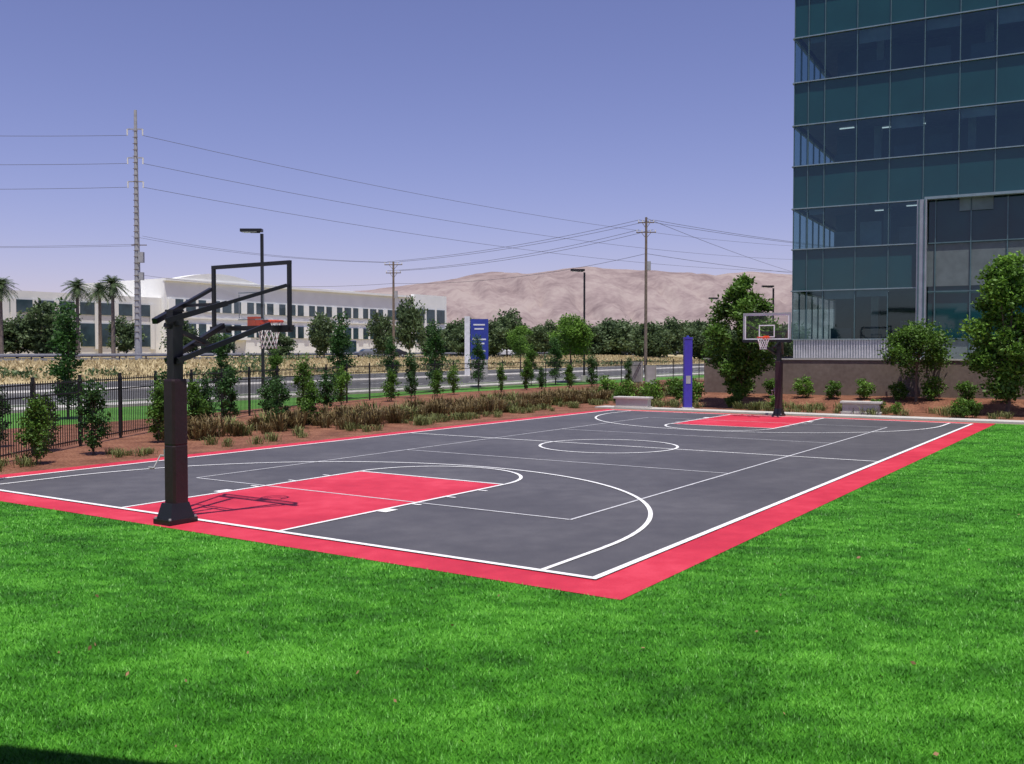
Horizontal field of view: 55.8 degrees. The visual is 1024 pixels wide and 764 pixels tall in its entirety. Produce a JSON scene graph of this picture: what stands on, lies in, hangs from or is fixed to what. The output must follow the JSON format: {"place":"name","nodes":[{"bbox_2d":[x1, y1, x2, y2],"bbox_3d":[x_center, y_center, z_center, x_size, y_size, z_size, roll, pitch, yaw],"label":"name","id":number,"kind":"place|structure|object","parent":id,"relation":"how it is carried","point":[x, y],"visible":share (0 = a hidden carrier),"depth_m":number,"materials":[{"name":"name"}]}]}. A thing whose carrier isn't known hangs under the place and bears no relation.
{"place":"outdoors","nodes":[
{"label":"outdoors","id":0,"kind":"place"},
{"bbox_2d":[0,354,681,360],"bbox_3d":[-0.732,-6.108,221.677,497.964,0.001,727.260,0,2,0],"label":"highway","id":1,"kind":"structure","parent":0,"point":[35,359],"depth_m":140.72,"materials":[{"name":"asphalt"}]},
{"bbox_2d":[0,352,677,359],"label":"guard rail","id":2,"kind":"object","parent":1,"relation":"on","point":[104,354],"visible":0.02,"depth_m":129.64,"materials":[{"name":"metal"}]},
{"bbox_2d":[0,363,703,404],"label":"road","id":3,"kind":"structure","parent":0,"point":[426,382],"depth_m":81.38,"materials":[{"name":"asphalt"}]},
{"bbox_2d":[0,366,703,395],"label":"road median","id":4,"kind":"object","parent":3,"relation":"on","point":[402,378],"depth_m":80.00,"materials":[{"name":"concrete"}]},
{"bbox_2d":[465,316,487,376],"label":"business sign","id":5,"kind":"object","parent":3,"relation":"on","point":[479,327],"visible":0.67,"depth_m":92.74,"materials":[{"name":"metal"}]},
{"bbox_2d":[11,373,703,412],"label":"sidewalk","id":6,"kind":"structure","parent":0,"point":[445,387],"depth_m":60.80,"materials":[{"name":"concrete"}]},
{"bbox_2d":[240,228,264,395],"bbox_3d":[-13.827,-3.673,51.907,1.396,9.060,0.541,0,2,0],"label":"street lamp","id":7,"kind":"object","parent":6,"relation":"on","point":[251,230],"visible":0.62,"depth_m":51.79,"materials":[{"name":"metal"}]},
{"bbox_2d":[0,354,792,384],"bbox_3d":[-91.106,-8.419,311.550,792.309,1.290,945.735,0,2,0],"label":"dry grass embankment","id":8,"kind":"structure","parent":0,"point":[146,371],"depth_m":106.89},
{"bbox_2d":[0,276,18,358],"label":"palm tree","id":9,"kind":"object","parent":8,"relation":"on","point":[3,282],"visible":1,"depth_m":139.59,"materials":[{"name":"green plant"}]},
{"bbox_2d":[3,318,35,357],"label":"background tree","id":10,"kind":"object","parent":8,"relation":"on","point":[13,345],"visible":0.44,"depth_m":147.53,"materials":[{"name":"green plant"}]},
{"bbox_2d":[3,298,65,357],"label":"background tree","id":11,"kind":"object","parent":8,"relation":"on","point":[41,326],"visible":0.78,"depth_m":146.25,"materials":[{"name":"green plant"}]},
{"bbox_2d":[61,277,94,357],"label":"palm tree","id":12,"kind":"object","parent":8,"relation":"on","point":[77,289],"visible":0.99,"depth_m":149.51,"materials":[{"name":"green plant"}]},
{"bbox_2d":[84,282,115,356],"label":"palm tree","id":13,"kind":"object","parent":8,"relation":"on","point":[94,291],"visible":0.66,"depth_m":164.52,"materials":[{"name":"green plant"}]},
{"bbox_2d":[95,275,131,357],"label":"palm tree","id":14,"kind":"object","parent":8,"relation":"on","point":[113,282],"visible":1,"depth_m":144.58,"materials":[{"name":"green plant"}]},
{"bbox_2d":[105,315,146,357],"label":"background tree","id":15,"kind":"object","parent":8,"relation":"on","point":[125,335],"visible":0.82,"depth_m":158.67,"materials":[{"name":"green plant"}]},
{"bbox_2d":[126,110,146,358],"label":"steel transmission pole","id":16,"kind":"object","parent":8,"relation":"on","point":[139,257],"visible":0.99,"depth_m":139.12,"materials":[{"name":"metal"}]},
{"bbox_2d":[0,135,832,286],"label":"power lines","id":17,"kind":"object","parent":16,"relation":"attached to","point":[423,235],"visible":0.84,"depth_m":136.63,"materials":[{"name":"metal"}]},
{"bbox_2d":[159,320,201,352],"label":"background tree","id":18,"kind":"object","parent":8,"relation":"on","point":[186,340],"visible":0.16,"depth_m":157.49,"materials":[{"name":"green plant"}]},
{"bbox_2d":[2,274,446,353],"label":"walls","id":19,"kind":"structure","parent":8,"relation":"on","point":[158,293],"depth_m":202.01,"materials":[{"name":"white paint"}]},
{"bbox_2d":[10,298,398,355],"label":"facade trim","id":20,"kind":"structure","parent":19,"relation":"attached to","point":[171,303],"depth_m":198.86,"materials":[{"name":"white paint"}]},
{"bbox_2d":[9,299,444,355],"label":"windows","id":21,"kind":"structure","parent":19,"relation":"attached to","point":[88,331],"depth_m":199.73,"materials":[{"name":"glass"}]},
{"bbox_2d":[256,332,297,356],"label":"background tree","id":22,"kind":"object","parent":8,"relation":"on","point":[285,344],"visible":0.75,"depth_m":149.07,"materials":[{"name":"green plant"}]},
{"bbox_2d":[305,311,335,357],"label":"background tree","id":23,"kind":"object","parent":8,"relation":"on","point":[322,328],"visible":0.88,"depth_m":138.92,"materials":[{"name":"green plant"}]},
{"bbox_2d":[0,351,672,378],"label":"roadside weeds","id":24,"kind":"object","parent":8,"relation":"on","point":[28,373],"visible":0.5,"depth_m":106.41,"materials":[{"name":"plant"}]},
{"bbox_2d":[0,354,703,383],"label":"dry grass","id":25,"kind":"structure","parent":8,"relation":"on","point":[36,363],"depth_m":108.39,"materials":[{"name":"plant"}]},
{"bbox_2d":[364,311,396,356],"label":"background tree","id":26,"kind":"object","parent":8,"relation":"on","point":[378,326],"visible":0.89,"depth_m":148.97,"materials":[{"name":"green plant"}]},
{"bbox_2d":[395,295,427,355],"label":"background tree","id":27,"kind":"object","parent":8,"relation":"on","point":[409,318],"visible":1,"depth_m":153.86,"materials":[{"name":"green plant"}]},
{"bbox_2d":[416,324,447,355],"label":"background tree","id":28,"kind":"object","parent":8,"relation":"on","point":[442,335],"visible":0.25,"depth_m":159.09,"materials":[{"name":"green plant"}]},
{"bbox_2d":[445,326,470,353],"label":"background tree","id":29,"kind":"object","parent":8,"relation":"on","point":[459,345],"visible":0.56,"depth_m":169.26,"materials":[{"name":"green plant"}]},
{"bbox_2d":[488,317,512,356],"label":"background tree","id":30,"kind":"object","parent":8,"relation":"on","point":[496,344],"visible":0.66,"depth_m":168.59,"materials":[{"name":"green plant"}]},
{"bbox_2d":[492,307,526,355],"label":"background tree","id":31,"kind":"object","parent":8,"relation":"on","point":[511,320],"visible":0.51,"depth_m":173.70,"materials":[{"name":"green plant"}]},
{"bbox_2d":[525,319,561,356],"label":"background tree","id":32,"kind":"object","parent":8,"relation":"on","point":[541,335],"visible":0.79,"depth_m":168.96,"materials":[{"name":"green plant"}]},
{"bbox_2d":[441,316,810,359],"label":"distant tree line","id":33,"kind":"object","parent":8,"relation":"on","point":[612,337],"visible":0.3,"depth_m":214.59,"materials":[{"name":"green plant"}]},
{"bbox_2d":[636,217,655,372],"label":"wooden utility pole","id":34,"kind":"object","parent":8,"relation":"on","point":[647,265],"visible":0.97,"depth_m":109.56,"materials":[{"name":"brown wood"}]},
{"bbox_2d":[0,0,833,292],"label":"sky","id":35,"kind":"structure","parent":0,"point":[606,113],"materials":[{"name":"blue"}]},
{"bbox_2d":[0,423,1023,763],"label":"artificial turf lawn","id":36,"kind":"structure","parent":0,"point":[644,672],"depth_m":8.54,"materials":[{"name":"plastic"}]},
{"bbox_2d":[0,379,1023,474],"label":"mulch planting bed","id":37,"kind":"object","parent":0,"point":[72,455],"visible":0.38,"depth_m":29.43,"materials":[{"name":"brown soil"}]},
{"bbox_2d":[0,385,11,444],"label":"columnar shrub","id":38,"kind":"object","parent":37,"relation":"on","point":[4,414],"visible":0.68,"depth_m":25.58,"materials":[{"name":"green plant"}]},
{"bbox_2d":[13,393,53,463],"bbox_3d":[-10.750,1.071,21.715,0.875,1.677,0.828,-1,2,-30],"label":"columnar shrub","id":39,"kind":"object","parent":37,"relation":"on","point":[33,426],"visible":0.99,"depth_m":21.66,"materials":[{"name":"green plant"}]},
{"bbox_2d":[24,392,61,449],"bbox_3d":[-11.923,1.020,24.582,0.922,1.584,0.872,-1,2,-38],"label":"columnar shrub","id":40,"kind":"object","parent":37,"relation":"on","point":[58,425],"visible":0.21,"depth_m":24.60,"materials":[{"name":"green plant"}]},
{"bbox_2d":[70,375,116,454],"bbox_3d":[-10.309,0.803,23.713,0.925,2.069,1.001,-2,3,-43],"label":"columnar shrub","id":41,"kind":"object","parent":37,"relation":"on","point":[91,398],"visible":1,"depth_m":23.67,"materials":[{"name":"green plant"}]},
{"bbox_2d":[144,380,163,442],"bbox_3d":[-9.783,0.829,26.849,0.834,1.811,0.899,1,2,35],"label":"columnar shrub","id":42,"kind":"object","parent":37,"relation":"on","point":[156,413],"visible":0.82,"depth_m":26.80,"materials":[{"name":"green plant"}]},
{"bbox_2d":[187,378,211,422],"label":"columnar shrub","id":43,"kind":"object","parent":37,"relation":"on","point":[197,406],"visible":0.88,"depth_m":30.52,"materials":[{"name":"green plant"}]},
{"bbox_2d":[197,369,219,418],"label":"columnar shrub","id":44,"kind":"object","parent":37,"relation":"on","point":[206,393],"visible":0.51,"depth_m":31.81,"materials":[{"name":"green plant"}]},
{"bbox_2d":[215,363,242,421],"bbox_3d":[-9.893,0.415,33.965,0.954,2.168,1.032,1,2,33],"label":"columnar shrub","id":45,"kind":"object","parent":37,"relation":"on","point":[226,384],"visible":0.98,"depth_m":33.87,"materials":[{"name":"green plant"}]},
{"bbox_2d":[256,373,279,414],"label":"columnar shrub","id":46,"kind":"object","parent":37,"relation":"on","point":[264,393],"visible":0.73,"depth_m":36.40,"materials":[{"name":"green plant"}]},
{"bbox_2d":[265,374,291,422],"bbox_3d":[-7.619,0.623,31.554,0.875,1.901,0.809,0,2,-15],"label":"columnar shrub","id":47,"kind":"object","parent":37,"relation":"on","point":[283,396],"visible":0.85,"depth_m":31.43,"materials":[{"name":"green plant"}]},
{"bbox_2d":[291,353,317,407],"bbox_3d":[-8.491,0.058,39.665,1.043,2.536,0.968,2,3,43],"label":"columnar shrub","id":48,"kind":"object","parent":37,"relation":"on","point":[304,374],"visible":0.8,"depth_m":39.54,"materials":[{"name":"green plant"}]},
{"bbox_2d":[297,381,324,424],"bbox_3d":[-6.969,0.733,33.246,0.922,1.584,0.872,1,2,35],"label":"columnar shrub","id":49,"kind":"object","parent":37,"relation":"on","point":[311,398],"visible":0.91,"depth_m":33.15,"materials":[{"name":"green plant"}]},
{"bbox_2d":[315,367,339,407],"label":"columnar shrub","id":50,"kind":"object","parent":37,"relation":"on","point":[327,385],"visible":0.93,"depth_m":41.86,"materials":[{"name":"green plant"}]},
{"bbox_2d":[331,365,351,404],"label":"columnar shrub","id":51,"kind":"object","parent":37,"relation":"on","point":[341,376],"visible":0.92,"depth_m":44.13,"materials":[{"name":"green plant"}]},
{"bbox_2d":[0,359,702,458],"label":"metal fence","id":52,"kind":"object","parent":37,"relation":"on","point":[33,384],"visible":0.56,"depth_m":30.32,"materials":[{"name":"metal"}]},
{"bbox_2d":[379,368,401,400],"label":"columnar shrub","id":53,"kind":"object","parent":37,"relation":"on","point":[389,386],"visible":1,"depth_m":48.20,"materials":[{"name":"green plant"}]},
{"bbox_2d":[402,350,420,397],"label":"columnar shrub","id":54,"kind":"object","parent":37,"relation":"on","point":[411,364],"visible":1,"depth_m":51.40,"materials":[{"name":"green plant"}]},
{"bbox_2d":[156,381,697,440],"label":"flax plants","id":55,"kind":"object","parent":37,"relation":"on","point":[367,414],"visible":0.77,"depth_m":34.67,"materials":[{"name":"brown plant"}]},
{"bbox_2d":[428,368,445,395],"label":"columnar shrub","id":56,"kind":"object","parent":37,"relation":"on","point":[435,385],"visible":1,"depth_m":53.66,"materials":[{"name":"green plant"}]},
{"bbox_2d":[445,364,462,394],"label":"columnar shrub","id":57,"kind":"object","parent":37,"relation":"on","point":[454,382],"visible":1,"depth_m":55.45,"materials":[{"name":"green plant"}]},
{"bbox_2d":[0,391,1013,471],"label":"ornamental grass tufts","id":58,"kind":"object","parent":37,"relation":"on","point":[421,420],"visible":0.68,"depth_m":37.17,"materials":[{"name":"plant"}]},
{"bbox_2d":[519,356,532,389],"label":"columnar shrub","id":59,"kind":"object","parent":37,"relation":"on","point":[527,370],"visible":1,"depth_m":61.88,"materials":[{"name":"green plant"}]},
{"bbox_2d":[584,354,599,386],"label":"columnar shrub","id":60,"kind":"object","parent":37,"relation":"on","point":[590,370],"visible":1,"depth_m":66.83,"materials":[{"name":"green plant"}]},
{"bbox_2d":[597,375,618,391],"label":"round shrub","id":61,"kind":"object","parent":37,"relation":"on","point":[604,382],"visible":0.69,"depth_m":51.32,"materials":[{"name":"green plant"}]},
{"bbox_2d":[615,378,638,395],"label":"round shrub","id":62,"kind":"object","parent":37,"relation":"on","point":[628,386],"visible":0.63,"depth_m":46.94,"materials":[{"name":"green plant"}]},
{"bbox_2d":[630,361,655,383],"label":"utility cabinet","id":63,"kind":"object","parent":37,"relation":"on","point":[650,372],"visible":0.51,"depth_m":71.23,"materials":[{"name":"metal"}]},
{"bbox_2d":[636,379,663,401],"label":"round shrub","id":64,"kind":"object","parent":37,"relation":"on","point":[647,388],"visible":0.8,"depth_m":46.01,"materials":[{"name":"green plant"}]},
{"bbox_2d":[681,336,693,408],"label":"blue call pillar","id":65,"kind":"structure","parent":37,"relation":"on","point":[687,371],"depth_m":41.64,"materials":[{"name":"metal"}]},
{"bbox_2d":[700,272,782,401],"bbox_3d":[10.206,-1.874,42.774,3.574,6.043,3.529,0,2,0],"label":"young tree","id":66,"kind":"object","parent":37,"relation":"on","point":[741,362],"visible":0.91,"depth_m":42.55,"materials":[{"name":"green plant"}]},
{"bbox_2d":[678,392,1023,414],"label":"sloped mulch bed","id":67,"kind":"object","parent":37,"relation":"on","point":[921,404],"visible":0.58,"depth_m":42.27,"materials":[{"name":"brown soil"}]},
{"bbox_2d":[790,376,814,397],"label":"round shrub","id":68,"kind":"object","parent":67,"relation":"on","point":[801,389],"visible":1,"depth_m":43.67,"materials":[{"name":"green plant"}]},
{"bbox_2d":[823,380,842,398],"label":"round shrub","id":69,"kind":"object","parent":67,"relation":"on","point":[833,387],"visible":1,"depth_m":42.99,"materials":[{"name":"green plant"}]},
{"bbox_2d":[855,378,876,398],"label":"round shrub","id":70,"kind":"object","parent":67,"relation":"on","point":[861,383],"visible":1,"depth_m":42.36,"materials":[{"name":"green plant"}]},
{"bbox_2d":[888,381,908,399],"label":"round shrub","id":71,"kind":"object","parent":67,"relation":"on","point":[899,387],"visible":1,"depth_m":41.77,"materials":[{"name":"green plant"}]},
{"bbox_2d":[876,317,956,401],"bbox_3d":[17.344,-0.874,41.201,3.186,3.876,3.052,0,2,0],"label":"young tree","id":72,"kind":"object","parent":67,"relation":"on","point":[911,340],"visible":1,"depth_m":40.97,"materials":[{"name":"green plant"}]},
{"bbox_2d":[920,374,948,400],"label":"round shrub","id":73,"kind":"object","parent":67,"relation":"on","point":[933,392],"visible":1,"depth_m":41.17,"materials":[{"name":"green plant"}]},
{"bbox_2d":[953,380,978,399],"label":"round shrub","id":74,"kind":"object","parent":67,"relation":"on","point":[966,387],"visible":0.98,"depth_m":40.38,"materials":[{"name":"green plant"}]},
{"bbox_2d":[957,250,1023,412],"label":"young tree","id":75,"kind":"object","parent":67,"relation":"on","point":[1002,350],"visible":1,"depth_m":37.36,"materials":[{"name":"green plant"}]},
{"bbox_2d":[840,400,882,414],"bbox_3d":[13.900,1.026,38.455,1.550,0.520,0.560,1,2,29],"label":"concrete bench","id":76,"kind":"object","parent":37,"relation":"on","point":[848,407],"visible":0.95,"depth_m":38.27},
{"bbox_2d":[3,363,1023,424],"bbox_3d":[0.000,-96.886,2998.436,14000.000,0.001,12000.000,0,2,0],"label":"ground","id":77,"kind":"structure","parent":0,"point":[755,414],"depth_m":38.05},
{"bbox_2d":[0,375,703,428],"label":"grass verge","id":78,"kind":"object","parent":77,"relation":"on","point":[402,392],"depth_m":45.63,"materials":[{"name":"plant"}]},
{"bbox_2d":[45,296,83,418],"bbox_3d":[-16.597,-0.862,35.894,1.417,4.609,1.780,-1,2,-26],"label":"slender tree","id":79,"kind":"object","parent":78,"relation":"on","point":[63,341],"visible":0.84,"depth_m":35.77,"materials":[{"name":"green plant"}]},
{"bbox_2d":[209,333,235,402],"bbox_3d":[-12.296,-0.404,41.014,1.208,3.321,1.228,0,2,-9],"label":"slender tree","id":80,"kind":"object","parent":78,"relation":"on","point":[219,351],"visible":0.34,"depth_m":40.86,"materials":[{"name":"green plant"}]},
{"bbox_2d":[265,345,283,394],"bbox_3d":[-11.288,-0.335,46.024,0.959,2.841,1.036,0,2,1],"label":"slender tree","id":81,"kind":"object","parent":78,"relation":"on","point":[274,361],"visible":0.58,"depth_m":45.81,"materials":[{"name":"green plant"}]},
{"bbox_2d":[326,311,357,388],"bbox_3d":[-8.985,-1.416,51.032,1.449,4.713,1.820,0,2,14],"label":"slender tree","id":82,"kind":"object","parent":78,"relation":"on","point":[340,340],"visible":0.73,"depth_m":50.78,"materials":[{"name":"green plant"}]},
{"bbox_2d":[420,318,447,381],"bbox_3d":[-4.844,-1.661,59.970,1.417,4.609,1.780,2,2,39],"label":"slender tree","id":83,"kind":"object","parent":78,"relation":"on","point":[435,342],"visible":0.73,"depth_m":59.86,"materials":[{"name":"green plant"}]},
{"bbox_2d":[466,334,486,381],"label":"slender tree","id":84,"kind":"object","parent":78,"relation":"on","point":[477,351],"visible":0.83,"depth_m":65.91,"materials":[{"name":"green plant"}]},
{"bbox_2d":[544,335,563,384],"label":"slender tree","id":85,"kind":"object","parent":78,"relation":"on","point":[556,353],"visible":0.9,"depth_m":71.90,"materials":[{"name":"green plant"}]},
{"bbox_2d":[547,313,594,381],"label":"street tree","id":86,"kind":"object","parent":78,"relation":"on","point":[577,335],"visible":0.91,"depth_m":75.24,"materials":[{"name":"green plant"}]},
{"bbox_2d":[11,372,703,407],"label":"road kerb","id":87,"kind":"structure","parent":77,"relation":"on","point":[125,400],"depth_m":64.73,"materials":[{"name":"concrete"}]},
{"bbox_2d":[384,262,401,359],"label":"wooden utility pole","id":88,"kind":"object","parent":77,"relation":"on","point":[394,294],"visible":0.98,"depth_m":129.60,"materials":[{"name":"brown wood"}]},
{"bbox_2d":[0,409,993,599],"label":"basketball court","id":89,"kind":"object","parent":77,"relation":"on","point":[620,504],"visible":0.98,"depth_m":17.91,"materials":[{"name":"paint"}]},
{"bbox_2d":[148,260,293,525],"bbox_3d":[-4.650,0.081,15.266,2.251,3.955,1.762,-1,2,-32],"label":"basketball hoop","id":90,"kind":"object","parent":89,"relation":"on","point":[175,508],"visible":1,"depth_m":14.32,"materials":[{"name":"black metal"}]},
{"bbox_2d":[742,312,791,415],"bbox_3d":[9.710,-0.633,36.810,1.921,3.955,2.154,0,2,0],"label":"basketball hoop","id":91,"kind":"object","parent":89,"relation":"on","point":[778,388],"visible":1,"depth_m":37.11,"materials":[{"name":"black metal"}]},
{"bbox_2d":[505,325,533,361],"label":"street tree","id":92,"kind":"object","parent":77,"relation":"on","point":[516,340],"visible":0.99,"depth_m":111.26,"materials":[{"name":"green plant"}]},
{"bbox_2d":[703,357,1023,399],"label":"retaining wall","id":93,"kind":"structure","parent":77,"relation":"on","point":[878,373],"depth_m":43.84,"materials":[{"name":"concrete"}]},
{"label":"parkway grass strip","id":94,"kind":"object","parent":77,"relation":"on","visible":0},
{"bbox_2d":[379,336,401,375],"bbox_3d":[-7.756,-1.201,61.995,1.305,3.529,1.284,-2,3,-42],"label":"slender tree","id":95,"kind":"object","parent":94,"relation":"on","point":[390,360],"visible":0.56,"depth_m":61.88,"materials":[{"name":"green plant"}]},
{"bbox_2d":[355,266,832,338],"bbox_3d":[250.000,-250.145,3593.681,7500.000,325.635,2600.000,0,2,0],"label":"hills","id":96,"kind":"structure","parent":0,"point":[554,296],"depth_m":3077.14,"materials":[{"name":"brown soil"}]},
{"bbox_2d":[595,405,1023,423],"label":"concrete path","id":97,"kind":"structure","parent":0,"point":[853,416],"depth_m":37.34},
{"bbox_2d":[613,396,652,407],"bbox_3d":[5.300,0.900,42.253,1.650,0.520,0.560,1,2,29],"label":"concrete bench","id":98,"kind":"object","parent":97,"relation":"on","point":[632,402],"visible":0.94,"depth_m":42.03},
{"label":"terrace","id":99,"kind":"structure","parent":0,"visible":0},
{"bbox_2d":[793,340,900,357],"bbox_3d":[16.490,-1.605,46.867,5.599,0.900,0.095,1,2,29],"label":"louver base","id":100,"kind":"object","parent":99,"relation":"on","point":[835,348],"visible":0.75,"depth_m":47.16,"materials":[{"name":"silver metal"}]},
{"bbox_2d":[793,4,1023,358],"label":"floor slabs","id":101,"kind":"structure","parent":99,"relation":"on","point":[952,264],"depth_m":46.38,"materials":[{"name":"concrete"}]},
{"bbox_2d":[791,2,1023,339],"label":"horizontal fins","id":102,"kind":"object","parent":101,"relation":"on","point":[795,126],"visible":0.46,"depth_m":45.98,"materials":[{"name":"metal"}]},
{"bbox_2d":[792,0,997,338],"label":"mullions","id":103,"kind":"object","parent":102,"relation":"attached to","point":[807,143],"visible":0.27,"depth_m":47.42,"materials":[{"name":"metal"}]},
{"bbox_2d":[793,0,1023,299],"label":"spandrel glass","id":104,"kind":"object","parent":101,"relation":"on","point":[977,87],"visible":0.88,"depth_m":45.83,"materials":[{"name":"glass"}]},
{"bbox_2d":[809,4,1023,338],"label":"interior","id":105,"kind":"object","parent":101,"relation":"on","point":[871,306],"visible":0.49,"depth_m":47.94,"materials":[{"name":"grey"}]},
{"bbox_2d":[927,195,1023,339],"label":"lobby glass","id":106,"kind":"object","parent":101,"relation":"on","point":[952,225],"visible":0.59,"depth_m":44.62,"materials":[{"name":"glass"}]},
{"bbox_2d":[928,195,1023,352],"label":"lobby mullions","id":107,"kind":"object","parent":101,"relation":"on","point":[970,241],"visible":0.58,"depth_m":44.42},
{"bbox_2d":[915,190,1023,358],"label":"frame","id":108,"kind":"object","parent":99,"relation":"on","point":[921,254],"depth_m":44.93,"materials":[{"name":"silver metal"}]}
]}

